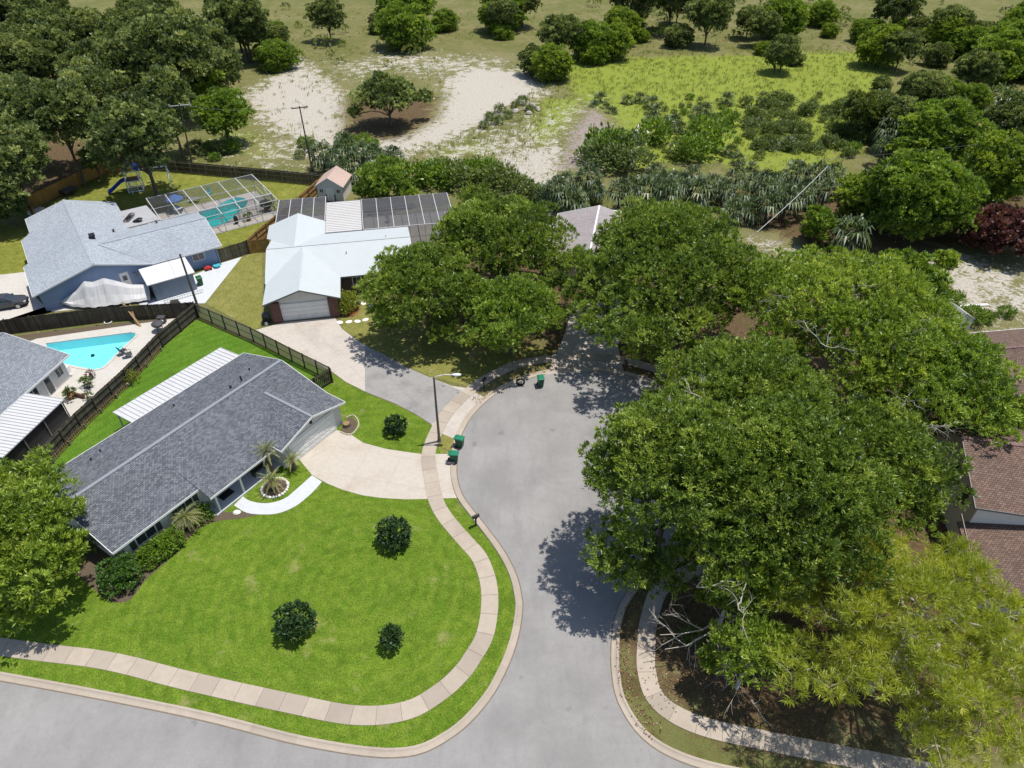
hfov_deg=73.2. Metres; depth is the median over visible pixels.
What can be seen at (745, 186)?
cabbage palm
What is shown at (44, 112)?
broadleaf tree
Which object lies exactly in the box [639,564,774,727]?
dead tree
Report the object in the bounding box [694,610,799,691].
oak tree
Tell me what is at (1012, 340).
family house
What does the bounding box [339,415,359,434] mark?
garden edging
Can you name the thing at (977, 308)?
shrub
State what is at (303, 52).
scrub
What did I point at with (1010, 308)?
shrub
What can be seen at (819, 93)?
shrub
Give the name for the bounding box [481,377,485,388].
mailbox
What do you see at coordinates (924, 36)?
broadleaf tree
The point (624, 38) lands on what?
broadleaf tree
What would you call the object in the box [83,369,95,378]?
potted plant
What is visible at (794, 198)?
power line
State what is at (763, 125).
shrub
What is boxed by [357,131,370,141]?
shrub
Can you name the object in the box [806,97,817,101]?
shrub
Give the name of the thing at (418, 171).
shrub
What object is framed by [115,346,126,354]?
garden chair
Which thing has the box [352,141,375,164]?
cabbage palm
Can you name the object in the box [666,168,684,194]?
cabbage palm
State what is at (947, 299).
shrub
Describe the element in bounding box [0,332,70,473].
family house
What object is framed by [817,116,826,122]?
shrub
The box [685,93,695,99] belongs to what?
shrub
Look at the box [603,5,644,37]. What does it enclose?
broadleaf tree
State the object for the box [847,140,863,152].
shrub
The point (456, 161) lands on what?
shrub
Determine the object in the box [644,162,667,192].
cabbage palm
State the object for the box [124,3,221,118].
broadleaf tree
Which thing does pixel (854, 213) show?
shrub
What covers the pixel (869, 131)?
shrub
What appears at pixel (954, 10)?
broadleaf tree
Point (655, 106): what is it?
saw palmetto
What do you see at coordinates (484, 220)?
oak tree
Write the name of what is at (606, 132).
shrub
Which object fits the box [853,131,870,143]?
shrub
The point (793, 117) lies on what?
shrub
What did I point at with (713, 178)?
cabbage palm
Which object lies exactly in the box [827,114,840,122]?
shrub
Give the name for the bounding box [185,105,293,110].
power line
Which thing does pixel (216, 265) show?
plastic tub
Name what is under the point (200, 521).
shrub
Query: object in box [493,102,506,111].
shrub
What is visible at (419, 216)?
screen enclosure
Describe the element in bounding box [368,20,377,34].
broadleaf tree
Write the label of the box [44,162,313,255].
yard grass
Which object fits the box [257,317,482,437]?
driveway
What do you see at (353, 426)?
planting bed
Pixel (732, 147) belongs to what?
saw palmetto
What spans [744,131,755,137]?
shrub
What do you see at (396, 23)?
broadleaf tree
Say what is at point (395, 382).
driveway
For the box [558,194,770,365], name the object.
oak tree
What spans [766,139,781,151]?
saw palmetto
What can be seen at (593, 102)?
saw palmetto
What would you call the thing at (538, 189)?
cabbage palm
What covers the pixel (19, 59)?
broadleaf tree
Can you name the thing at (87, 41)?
broadleaf tree
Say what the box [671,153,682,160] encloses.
shrub
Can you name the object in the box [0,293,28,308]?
parked car
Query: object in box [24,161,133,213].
wood fence
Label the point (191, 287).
utility pole
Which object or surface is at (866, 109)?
broadleaf tree
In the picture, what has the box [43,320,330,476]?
back lawn
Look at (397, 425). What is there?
laurel tree
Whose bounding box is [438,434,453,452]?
side lawn
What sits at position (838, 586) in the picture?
shrub
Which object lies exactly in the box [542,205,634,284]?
family house
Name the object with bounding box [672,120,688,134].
saw palmetto
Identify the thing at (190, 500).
window
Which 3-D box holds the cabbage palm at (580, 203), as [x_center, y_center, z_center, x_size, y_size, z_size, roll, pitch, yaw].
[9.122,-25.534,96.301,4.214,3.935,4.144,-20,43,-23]
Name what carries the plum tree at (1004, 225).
on the ground at (478, 74)
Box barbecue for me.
[261,312,270,325]
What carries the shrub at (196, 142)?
on the ground at (478, 74)
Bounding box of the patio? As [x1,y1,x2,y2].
[138,257,240,304]
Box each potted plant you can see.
[61,386,76,399]
[76,376,93,388]
[81,390,93,399]
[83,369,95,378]
[243,211,252,220]
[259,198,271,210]
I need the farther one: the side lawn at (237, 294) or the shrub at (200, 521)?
the side lawn at (237, 294)
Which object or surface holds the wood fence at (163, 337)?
on the back lawn at (196, 341)
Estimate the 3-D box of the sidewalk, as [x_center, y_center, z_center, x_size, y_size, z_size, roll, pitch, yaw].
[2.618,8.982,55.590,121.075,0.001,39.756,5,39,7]
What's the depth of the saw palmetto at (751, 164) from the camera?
107.55 m
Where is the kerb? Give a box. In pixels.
[0,366,738,767]
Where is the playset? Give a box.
[107,161,172,193]
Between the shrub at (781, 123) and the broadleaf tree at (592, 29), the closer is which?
the shrub at (781, 123)
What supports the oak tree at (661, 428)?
on the ground at (478, 74)
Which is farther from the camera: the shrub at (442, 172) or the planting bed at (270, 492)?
the shrub at (442, 172)
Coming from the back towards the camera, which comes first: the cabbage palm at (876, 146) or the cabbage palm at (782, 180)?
the cabbage palm at (876, 146)
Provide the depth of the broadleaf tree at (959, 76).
137.60 m
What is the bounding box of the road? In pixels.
[0,371,721,767]
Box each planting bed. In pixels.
[16,317,175,340]
[60,524,109,597]
[99,509,258,602]
[263,479,286,496]
[341,418,356,433]
[342,302,358,316]
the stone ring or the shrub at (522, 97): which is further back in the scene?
the shrub at (522, 97)
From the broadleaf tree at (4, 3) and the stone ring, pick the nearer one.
the stone ring
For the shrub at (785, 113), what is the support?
on the ground at (478, 74)
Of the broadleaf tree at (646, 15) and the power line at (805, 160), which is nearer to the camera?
the power line at (805, 160)
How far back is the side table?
74.45 m
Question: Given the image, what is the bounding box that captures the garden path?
[234,476,321,513]
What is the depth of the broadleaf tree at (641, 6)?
173.29 m
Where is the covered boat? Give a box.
[59,278,151,307]
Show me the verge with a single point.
(454, 708)
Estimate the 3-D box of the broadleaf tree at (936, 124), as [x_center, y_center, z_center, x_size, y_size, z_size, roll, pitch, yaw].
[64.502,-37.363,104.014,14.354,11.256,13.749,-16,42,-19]
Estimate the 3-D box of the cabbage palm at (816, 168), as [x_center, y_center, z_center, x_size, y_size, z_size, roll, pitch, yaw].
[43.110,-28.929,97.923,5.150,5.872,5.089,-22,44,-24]
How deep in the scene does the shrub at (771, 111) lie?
127.41 m
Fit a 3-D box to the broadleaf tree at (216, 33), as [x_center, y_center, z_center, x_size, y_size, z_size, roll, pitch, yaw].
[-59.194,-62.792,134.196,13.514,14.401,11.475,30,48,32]
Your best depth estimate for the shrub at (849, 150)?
111.71 m
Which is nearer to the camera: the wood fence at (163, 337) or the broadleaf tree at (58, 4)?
the wood fence at (163, 337)
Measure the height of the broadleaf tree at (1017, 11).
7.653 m
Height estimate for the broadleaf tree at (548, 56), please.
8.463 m
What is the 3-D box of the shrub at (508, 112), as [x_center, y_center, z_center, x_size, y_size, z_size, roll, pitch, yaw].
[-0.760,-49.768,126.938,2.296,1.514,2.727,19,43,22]
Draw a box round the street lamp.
[431,373,460,442]
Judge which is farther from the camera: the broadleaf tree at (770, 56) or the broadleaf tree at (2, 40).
the broadleaf tree at (770, 56)
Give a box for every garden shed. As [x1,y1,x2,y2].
[314,166,351,200]
[939,302,975,330]
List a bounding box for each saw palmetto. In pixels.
[588,100,600,107]
[591,91,608,103]
[600,101,611,109]
[604,105,618,115]
[620,93,634,104]
[632,91,646,103]
[640,113,655,127]
[642,94,660,110]
[648,103,663,116]
[662,117,676,134]
[663,112,683,127]
[667,141,680,151]
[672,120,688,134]
[688,105,704,116]
[698,101,715,115]
[717,90,735,106]
[721,142,739,157]
[731,152,747,165]
[745,160,757,171]
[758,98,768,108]
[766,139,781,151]
[779,134,795,151]
[790,133,802,147]
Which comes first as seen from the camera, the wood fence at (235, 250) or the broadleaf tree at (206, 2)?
the wood fence at (235, 250)
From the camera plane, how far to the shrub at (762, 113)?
126.71 m
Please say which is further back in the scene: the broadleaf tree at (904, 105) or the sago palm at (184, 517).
the broadleaf tree at (904, 105)
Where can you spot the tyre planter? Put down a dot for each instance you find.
(522, 384)
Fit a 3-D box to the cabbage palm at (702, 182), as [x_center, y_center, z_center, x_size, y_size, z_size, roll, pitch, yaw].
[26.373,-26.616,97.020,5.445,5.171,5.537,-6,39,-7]
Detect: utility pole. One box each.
[169,103,192,161]
[179,254,197,304]
[291,105,312,171]
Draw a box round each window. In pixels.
[29,386,40,394]
[53,365,64,378]
[134,525,157,546]
[178,497,194,514]
[191,252,205,261]
[352,276,360,286]
[952,462,960,482]
[959,485,970,504]
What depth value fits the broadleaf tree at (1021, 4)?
183.53 m
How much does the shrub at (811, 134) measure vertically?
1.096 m
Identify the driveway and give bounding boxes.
[0,272,137,320]
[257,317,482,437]
[299,430,456,498]
[365,346,460,423]
[545,300,639,374]
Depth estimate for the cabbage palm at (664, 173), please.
95.96 m
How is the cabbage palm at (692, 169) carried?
on the ground at (478, 74)
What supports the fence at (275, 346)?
on the ground at (478, 74)
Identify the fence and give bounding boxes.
[0,301,193,333]
[17,303,197,492]
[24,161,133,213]
[24,347,161,493]
[135,159,321,184]
[194,303,329,377]
[215,240,248,262]
[246,176,321,252]
[246,239,268,253]
[310,368,332,387]
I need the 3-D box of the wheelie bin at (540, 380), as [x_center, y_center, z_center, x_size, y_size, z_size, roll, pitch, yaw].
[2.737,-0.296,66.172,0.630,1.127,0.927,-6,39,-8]
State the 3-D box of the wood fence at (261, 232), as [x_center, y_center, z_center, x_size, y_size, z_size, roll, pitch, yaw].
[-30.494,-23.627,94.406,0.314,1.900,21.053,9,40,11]
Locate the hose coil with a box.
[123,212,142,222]
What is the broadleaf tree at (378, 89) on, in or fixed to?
on the ground at (478, 74)
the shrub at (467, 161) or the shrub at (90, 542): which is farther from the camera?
the shrub at (467, 161)
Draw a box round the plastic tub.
[213,263,220,267]
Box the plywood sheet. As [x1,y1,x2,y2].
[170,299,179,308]
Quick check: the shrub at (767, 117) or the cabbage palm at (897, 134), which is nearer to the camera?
the cabbage palm at (897, 134)
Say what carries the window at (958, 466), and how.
in the two storey house at (991, 518)
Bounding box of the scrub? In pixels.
[248,0,1012,65]
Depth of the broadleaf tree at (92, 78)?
100.55 m
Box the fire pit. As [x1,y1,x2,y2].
[151,320,162,330]
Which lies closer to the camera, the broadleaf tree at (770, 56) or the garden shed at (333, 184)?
the garden shed at (333, 184)
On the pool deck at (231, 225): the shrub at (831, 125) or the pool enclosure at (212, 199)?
the pool enclosure at (212, 199)
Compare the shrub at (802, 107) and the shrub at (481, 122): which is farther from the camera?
the shrub at (802, 107)
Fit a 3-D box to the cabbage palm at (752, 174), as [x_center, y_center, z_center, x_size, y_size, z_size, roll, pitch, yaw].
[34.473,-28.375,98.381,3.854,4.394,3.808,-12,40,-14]
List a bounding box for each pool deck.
[0,318,174,464]
[148,191,276,233]
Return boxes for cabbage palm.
[306,139,334,172]
[322,147,342,167]
[330,156,351,170]
[332,133,356,165]
[340,150,364,184]
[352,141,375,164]
[358,142,386,176]
[382,144,406,162]
[530,182,553,207]
[542,174,570,211]
[552,184,589,214]
[555,170,577,191]
[565,185,590,210]
[573,161,604,191]
[585,179,607,205]
[604,177,633,209]
[618,174,644,207]
[630,174,657,208]
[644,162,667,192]
[649,169,678,197]
[652,175,684,205]
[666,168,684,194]
[670,171,694,198]
[678,164,702,190]
[679,175,718,206]
[695,172,728,201]
[708,177,736,207]
[717,196,748,225]
[722,165,749,196]
[725,181,758,209]
[735,195,763,226]
[745,170,764,193]
[747,168,781,208]
[751,189,783,224]
[757,170,786,201]
[771,183,804,222]
[772,177,794,207]
[779,158,810,183]
[788,181,816,218]
[790,176,821,210]
[802,160,834,197]
[813,177,837,205]
[820,162,846,194]
[828,213,874,255]
[861,116,884,144]
[870,134,895,165]
[871,115,904,143]
[887,132,904,162]
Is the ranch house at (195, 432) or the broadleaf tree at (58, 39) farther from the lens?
the broadleaf tree at (58, 39)
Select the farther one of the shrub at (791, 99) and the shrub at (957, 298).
the shrub at (791, 99)
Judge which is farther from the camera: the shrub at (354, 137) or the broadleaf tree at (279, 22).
the broadleaf tree at (279, 22)
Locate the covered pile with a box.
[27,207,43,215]
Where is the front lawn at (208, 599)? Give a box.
[0,319,480,705]
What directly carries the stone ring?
on the planting bed at (270, 492)
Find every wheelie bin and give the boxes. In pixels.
[195,275,202,285]
[447,450,458,462]
[453,434,464,447]
[537,374,544,386]
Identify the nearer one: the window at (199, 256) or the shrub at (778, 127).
the window at (199, 256)
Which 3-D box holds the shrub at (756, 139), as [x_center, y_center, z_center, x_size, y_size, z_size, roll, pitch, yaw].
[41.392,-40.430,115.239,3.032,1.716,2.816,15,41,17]
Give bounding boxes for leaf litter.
[442,333,733,738]
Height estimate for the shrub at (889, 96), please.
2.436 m
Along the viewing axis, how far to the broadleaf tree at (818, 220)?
86.65 m
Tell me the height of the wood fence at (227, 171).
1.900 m
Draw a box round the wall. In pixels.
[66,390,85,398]
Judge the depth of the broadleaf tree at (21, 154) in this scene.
88.89 m
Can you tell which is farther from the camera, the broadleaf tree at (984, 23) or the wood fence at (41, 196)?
the broadleaf tree at (984, 23)
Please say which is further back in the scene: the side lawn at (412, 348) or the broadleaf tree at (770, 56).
the broadleaf tree at (770, 56)
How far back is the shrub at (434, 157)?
105.88 m
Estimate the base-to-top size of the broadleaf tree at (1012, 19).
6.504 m
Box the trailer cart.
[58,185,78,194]
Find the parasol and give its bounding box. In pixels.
[165,194,182,210]
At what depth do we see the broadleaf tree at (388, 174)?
95.19 m
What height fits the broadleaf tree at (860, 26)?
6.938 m
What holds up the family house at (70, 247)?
on the ground at (478, 74)
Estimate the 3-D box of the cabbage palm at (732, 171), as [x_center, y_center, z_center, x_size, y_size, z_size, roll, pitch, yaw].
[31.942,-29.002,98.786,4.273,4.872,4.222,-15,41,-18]
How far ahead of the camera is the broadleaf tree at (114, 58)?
116.10 m
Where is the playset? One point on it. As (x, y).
(134, 179)
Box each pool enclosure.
[146,174,272,226]
[197,194,277,233]
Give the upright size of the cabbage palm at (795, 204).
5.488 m
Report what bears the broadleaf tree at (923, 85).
on the ground at (478, 74)
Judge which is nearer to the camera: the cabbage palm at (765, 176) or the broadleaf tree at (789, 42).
the cabbage palm at (765, 176)
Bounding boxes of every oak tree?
[0,443,89,638]
[352,239,494,343]
[429,190,580,293]
[458,272,571,354]
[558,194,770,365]
[577,387,767,601]
[620,331,861,470]
[644,391,903,598]
[665,518,802,643]
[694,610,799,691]
[720,243,974,416]
[790,390,980,555]
[845,314,1023,448]
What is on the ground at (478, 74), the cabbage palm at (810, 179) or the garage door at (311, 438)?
the cabbage palm at (810, 179)
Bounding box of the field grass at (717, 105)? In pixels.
[25,8,1023,227]
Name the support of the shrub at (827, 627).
on the ground at (478, 74)
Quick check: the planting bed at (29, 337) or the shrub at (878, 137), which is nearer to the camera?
the planting bed at (29, 337)
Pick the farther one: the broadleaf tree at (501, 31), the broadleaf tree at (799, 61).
the broadleaf tree at (501, 31)
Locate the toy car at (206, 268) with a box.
[204,266,211,271]
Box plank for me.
[121,302,140,326]
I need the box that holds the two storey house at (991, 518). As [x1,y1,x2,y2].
[933,419,1023,614]
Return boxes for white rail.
[163,289,202,303]
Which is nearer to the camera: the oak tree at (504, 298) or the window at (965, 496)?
the window at (965, 496)
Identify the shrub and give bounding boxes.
[57,524,97,563]
[94,550,145,598]
[123,368,141,383]
[184,137,203,151]
[189,509,208,529]
[191,500,216,520]
[195,144,211,155]
[204,140,214,148]
[206,152,221,160]
[209,140,231,153]
[219,137,240,153]
[293,149,305,159]
[296,134,313,146]
[302,138,318,150]
[334,130,352,139]
[336,289,361,315]
[342,134,359,145]
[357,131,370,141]
[363,136,381,147]
[403,159,431,187]
[411,157,442,182]
[422,159,455,190]
[433,156,451,177]
[439,156,465,182]
[443,163,483,193]
[456,156,483,181]
[468,155,503,177]
[475,165,511,190]
[477,120,490,128]
[483,111,494,119]
[490,113,504,124]
[490,159,518,188]
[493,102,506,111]
[499,170,530,192]
[501,109,513,118]
[509,175,543,199]
[510,101,520,108]
[515,94,527,103]
[525,105,536,111]
[527,183,553,202]
[539,189,565,203]
[571,136,621,170]
[579,121,635,157]
[579,185,607,205]
[592,140,633,174]
[598,125,648,157]
[613,142,657,174]
[637,114,673,146]
[663,149,673,157]
[671,130,713,163]
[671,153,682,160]
[676,622,703,650]
[680,107,688,114]
[680,112,737,152]
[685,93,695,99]
[715,108,740,127]
[733,137,742,142]
[737,94,754,107]
[738,115,754,127]
[743,104,760,117]
[744,117,759,129]
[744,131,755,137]
[752,137,768,148]
[752,140,768,150]
[752,150,766,159]
[754,108,766,116]
[755,96,766,105]
[757,91,769,97]
[757,120,776,133]
[759,131,777,145]
[764,115,774,120]
[765,98,781,109]
[765,109,774,115]
[767,89,794,101]
[773,108,796,122]
[773,126,786,134]
[775,126,789,134]
[777,119,793,126]
[777,636,827,677]
[780,101,791,108]
[784,93,797,104]
[787,114,802,121]
[787,139,803,153]
[791,120,812,135]
[795,106,805,115]
[795,133,813,142]
[797,102,814,114]
[801,143,812,152]
[802,100,820,116]
[805,130,814,136]
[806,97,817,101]
[810,575,856,615]
[812,139,822,147]
[812,144,826,155]
[814,91,822,97]
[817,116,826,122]
[817,135,834,147]
[820,132,840,146]
[820,610,865,652]
[824,108,833,114]
[825,121,839,133]
[826,97,845,114]
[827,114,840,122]
[828,128,839,134]
[831,139,847,150]
[832,105,841,113]
[833,121,854,137]
[836,124,861,138]
[839,146,857,156]
[841,209,878,229]
[846,88,856,95]
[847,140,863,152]
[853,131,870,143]
[861,119,879,141]
[875,134,890,155]
[879,87,891,94]
[885,92,897,104]
[926,292,951,311]
[927,413,942,437]
[933,284,951,296]
[946,288,967,306]
[959,303,988,326]
[977,308,997,324]
[990,81,1023,105]
[996,303,1018,319]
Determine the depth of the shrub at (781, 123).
121.60 m
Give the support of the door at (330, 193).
in the garden shed at (333, 184)
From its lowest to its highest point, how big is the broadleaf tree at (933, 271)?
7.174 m
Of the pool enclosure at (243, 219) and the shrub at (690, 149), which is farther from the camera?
the shrub at (690, 149)
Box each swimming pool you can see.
[43,331,137,370]
[174,197,249,228]
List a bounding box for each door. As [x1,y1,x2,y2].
[41,375,57,396]
[119,272,132,284]
[279,300,329,320]
[290,412,335,461]
[326,188,334,200]
[342,278,351,292]
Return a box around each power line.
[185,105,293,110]
[684,144,975,165]
[757,166,827,231]
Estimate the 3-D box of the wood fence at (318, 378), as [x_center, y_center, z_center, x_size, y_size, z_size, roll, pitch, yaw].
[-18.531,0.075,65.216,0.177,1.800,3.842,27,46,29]
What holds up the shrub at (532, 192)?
on the ground at (478, 74)
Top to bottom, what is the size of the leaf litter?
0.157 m
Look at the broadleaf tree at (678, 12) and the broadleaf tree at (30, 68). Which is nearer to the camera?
the broadleaf tree at (30, 68)
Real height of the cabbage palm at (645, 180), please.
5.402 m
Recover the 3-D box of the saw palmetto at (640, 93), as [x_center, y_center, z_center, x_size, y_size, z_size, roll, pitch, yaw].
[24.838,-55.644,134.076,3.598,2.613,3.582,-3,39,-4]
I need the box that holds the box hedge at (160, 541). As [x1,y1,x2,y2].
[133,523,186,571]
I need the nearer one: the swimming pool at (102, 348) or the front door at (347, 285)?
the swimming pool at (102, 348)
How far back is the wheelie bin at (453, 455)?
57.85 m
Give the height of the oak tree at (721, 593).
8.984 m
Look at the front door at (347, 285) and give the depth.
78.72 m
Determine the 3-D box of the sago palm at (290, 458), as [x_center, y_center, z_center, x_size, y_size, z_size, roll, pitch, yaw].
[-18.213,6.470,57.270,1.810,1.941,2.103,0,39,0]
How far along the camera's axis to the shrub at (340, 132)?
116.85 m
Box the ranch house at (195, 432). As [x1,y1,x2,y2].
[32,347,344,565]
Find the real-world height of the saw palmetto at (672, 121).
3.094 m
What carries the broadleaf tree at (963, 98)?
on the ground at (478, 74)
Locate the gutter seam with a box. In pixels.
[0,370,698,767]
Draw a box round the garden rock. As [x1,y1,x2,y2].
[233,510,240,514]
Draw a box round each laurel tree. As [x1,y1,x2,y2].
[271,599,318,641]
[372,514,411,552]
[377,622,404,650]
[383,414,408,436]
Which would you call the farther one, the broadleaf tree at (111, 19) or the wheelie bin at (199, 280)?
the broadleaf tree at (111, 19)
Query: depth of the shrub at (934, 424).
60.25 m
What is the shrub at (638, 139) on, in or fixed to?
on the ground at (478, 74)
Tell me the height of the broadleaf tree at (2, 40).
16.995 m
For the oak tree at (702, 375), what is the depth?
50.05 m
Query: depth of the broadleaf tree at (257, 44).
156.51 m
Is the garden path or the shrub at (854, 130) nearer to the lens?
the garden path
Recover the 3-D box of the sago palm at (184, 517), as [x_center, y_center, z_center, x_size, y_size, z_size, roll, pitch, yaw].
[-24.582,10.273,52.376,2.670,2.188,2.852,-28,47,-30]
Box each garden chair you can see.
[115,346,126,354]
[121,349,132,358]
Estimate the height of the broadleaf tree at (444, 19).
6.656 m
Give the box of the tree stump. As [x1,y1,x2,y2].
[342,421,351,428]
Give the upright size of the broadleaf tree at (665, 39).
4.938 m
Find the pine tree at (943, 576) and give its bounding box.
[761,523,1023,767]
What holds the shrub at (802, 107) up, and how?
on the ground at (478, 74)
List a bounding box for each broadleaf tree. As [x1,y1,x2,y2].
[0,0,21,21]
[0,0,70,15]
[0,6,84,80]
[0,17,24,32]
[0,29,7,60]
[0,32,62,82]
[0,72,47,171]
[0,76,102,186]
[0,115,53,214]
[0,160,31,215]
[0,188,28,225]
[2,52,46,78]
[7,16,74,79]
[8,0,54,18]
[52,43,91,76]
[55,6,109,39]
[55,54,134,159]
[66,29,133,90]
[74,144,108,183]
[84,90,187,200]
[88,14,126,39]
[88,26,162,91]
[91,14,121,28]
[101,0,150,18]
[112,0,179,8]
[118,14,144,30]
[118,16,192,116]
[120,2,168,26]
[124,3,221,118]
[134,63,197,157]
[171,8,213,39]
[186,55,229,99]
[188,85,256,138]
[196,18,241,55]
[200,0,269,62]
[200,46,243,88]
[202,0,262,54]
[218,9,271,62]
[252,37,301,72]
[252,38,268,52]
[267,23,289,41]
[270,20,289,40]
[302,0,347,41]
[346,70,434,125]
[351,153,419,198]
[367,12,379,23]
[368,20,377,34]
[373,0,437,15]
[373,0,437,50]
[430,7,460,32]
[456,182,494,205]
[477,0,530,33]
[485,0,519,26]
[491,23,514,39]
[503,193,531,227]
[516,42,540,77]
[519,0,542,26]
[529,42,575,83]
[535,14,583,47]
[569,17,620,60]
[580,40,609,65]
[600,21,636,61]
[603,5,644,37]
[609,0,659,16]
[634,27,650,43]
[643,8,649,19]
[654,0,692,26]
[663,0,686,22]
[663,23,694,48]
[664,32,684,46]
[681,0,734,45]
[726,0,737,9]
[734,4,763,38]
[745,9,782,41]
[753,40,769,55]
[762,45,793,73]
[764,0,811,37]
[765,32,803,72]
[787,53,806,66]
[799,204,842,244]
[805,0,841,27]
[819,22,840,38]
[828,171,884,218]
[838,88,891,130]
[847,17,884,42]
[852,147,990,242]
[853,22,904,68]
[871,0,926,23]
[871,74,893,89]
[874,246,954,305]
[875,94,921,135]
[880,29,925,71]
[885,96,997,163]
[891,18,909,30]
[895,69,954,102]
[903,13,932,29]
[906,27,922,35]
[919,29,929,45]
[921,41,955,67]
[922,14,975,43]
[925,189,979,235]
[928,3,976,34]
[932,248,962,274]
[935,75,965,98]
[936,26,973,56]
[944,25,987,59]
[946,96,972,112]
[952,48,1004,83]
[956,63,983,83]
[956,82,995,109]
[957,128,1023,206]
[970,20,997,34]
[972,30,1023,84]
[973,19,1023,78]
[981,91,1023,157]
[981,392,1023,429]
[998,6,1023,23]
[998,17,1023,29]
[1012,0,1023,10]
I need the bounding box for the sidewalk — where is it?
[0,353,953,767]
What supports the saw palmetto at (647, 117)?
on the ground at (478, 74)
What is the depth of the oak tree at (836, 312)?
56.75 m
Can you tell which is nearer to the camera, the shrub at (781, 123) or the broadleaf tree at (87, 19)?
the shrub at (781, 123)
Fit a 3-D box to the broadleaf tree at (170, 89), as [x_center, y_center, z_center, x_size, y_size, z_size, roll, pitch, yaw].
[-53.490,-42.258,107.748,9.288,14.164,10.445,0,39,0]
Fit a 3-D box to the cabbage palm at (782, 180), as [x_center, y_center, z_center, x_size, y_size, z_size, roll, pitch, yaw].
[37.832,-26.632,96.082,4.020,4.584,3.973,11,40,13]
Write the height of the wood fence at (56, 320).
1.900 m
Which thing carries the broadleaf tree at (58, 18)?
on the ground at (478, 74)
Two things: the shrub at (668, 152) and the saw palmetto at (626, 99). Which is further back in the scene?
the saw palmetto at (626, 99)
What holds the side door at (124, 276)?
in the family house at (70, 247)
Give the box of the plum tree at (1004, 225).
[958,203,1023,256]
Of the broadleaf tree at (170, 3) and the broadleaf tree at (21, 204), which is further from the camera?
the broadleaf tree at (170, 3)
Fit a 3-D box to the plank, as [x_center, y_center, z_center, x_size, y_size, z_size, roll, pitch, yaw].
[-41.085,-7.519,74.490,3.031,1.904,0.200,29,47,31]
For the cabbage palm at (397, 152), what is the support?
on the ground at (478, 74)
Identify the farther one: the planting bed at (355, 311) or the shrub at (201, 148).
the shrub at (201, 148)
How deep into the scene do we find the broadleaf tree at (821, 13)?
181.73 m
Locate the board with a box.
[960,303,988,306]
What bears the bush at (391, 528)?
on the front lawn at (208, 599)
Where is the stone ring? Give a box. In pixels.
[260,477,289,498]
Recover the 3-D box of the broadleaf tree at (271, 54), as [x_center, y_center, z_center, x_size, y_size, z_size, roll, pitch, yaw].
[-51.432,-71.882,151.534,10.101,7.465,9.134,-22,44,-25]
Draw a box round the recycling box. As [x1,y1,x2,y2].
[447,457,454,464]
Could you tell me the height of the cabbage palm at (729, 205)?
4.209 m
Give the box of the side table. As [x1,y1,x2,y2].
[156,315,166,323]
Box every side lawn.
[0,223,27,274]
[206,252,262,329]
[340,300,549,385]
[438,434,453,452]
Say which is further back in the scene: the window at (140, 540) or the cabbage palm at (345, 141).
the cabbage palm at (345, 141)
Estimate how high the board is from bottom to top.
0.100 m
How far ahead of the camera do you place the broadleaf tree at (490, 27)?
176.59 m
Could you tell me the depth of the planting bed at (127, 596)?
50.77 m
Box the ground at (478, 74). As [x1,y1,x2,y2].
[0,0,1023,767]
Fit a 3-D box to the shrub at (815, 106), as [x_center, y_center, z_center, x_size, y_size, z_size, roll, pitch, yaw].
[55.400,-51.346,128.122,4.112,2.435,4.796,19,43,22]
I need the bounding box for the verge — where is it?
[0,502,514,747]
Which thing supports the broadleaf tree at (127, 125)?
on the ground at (478, 74)
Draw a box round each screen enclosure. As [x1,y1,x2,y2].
[275,196,328,233]
[361,193,450,243]
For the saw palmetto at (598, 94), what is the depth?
132.59 m
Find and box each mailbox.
[472,513,479,525]
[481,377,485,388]
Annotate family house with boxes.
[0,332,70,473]
[21,199,221,310]
[262,200,411,322]
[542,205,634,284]
[939,328,1023,408]
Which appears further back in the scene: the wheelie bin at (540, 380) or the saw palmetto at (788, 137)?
the saw palmetto at (788, 137)
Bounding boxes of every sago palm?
[167,501,205,535]
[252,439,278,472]
[255,464,289,495]
[281,450,302,471]
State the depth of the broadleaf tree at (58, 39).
127.12 m
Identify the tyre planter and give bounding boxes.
[516,378,524,385]
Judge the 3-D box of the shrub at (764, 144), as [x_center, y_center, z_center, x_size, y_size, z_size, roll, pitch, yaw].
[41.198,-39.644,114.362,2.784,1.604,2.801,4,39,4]
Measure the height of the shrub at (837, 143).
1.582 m
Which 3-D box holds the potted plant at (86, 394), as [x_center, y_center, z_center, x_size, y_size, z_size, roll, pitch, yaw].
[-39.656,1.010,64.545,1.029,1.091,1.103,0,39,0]

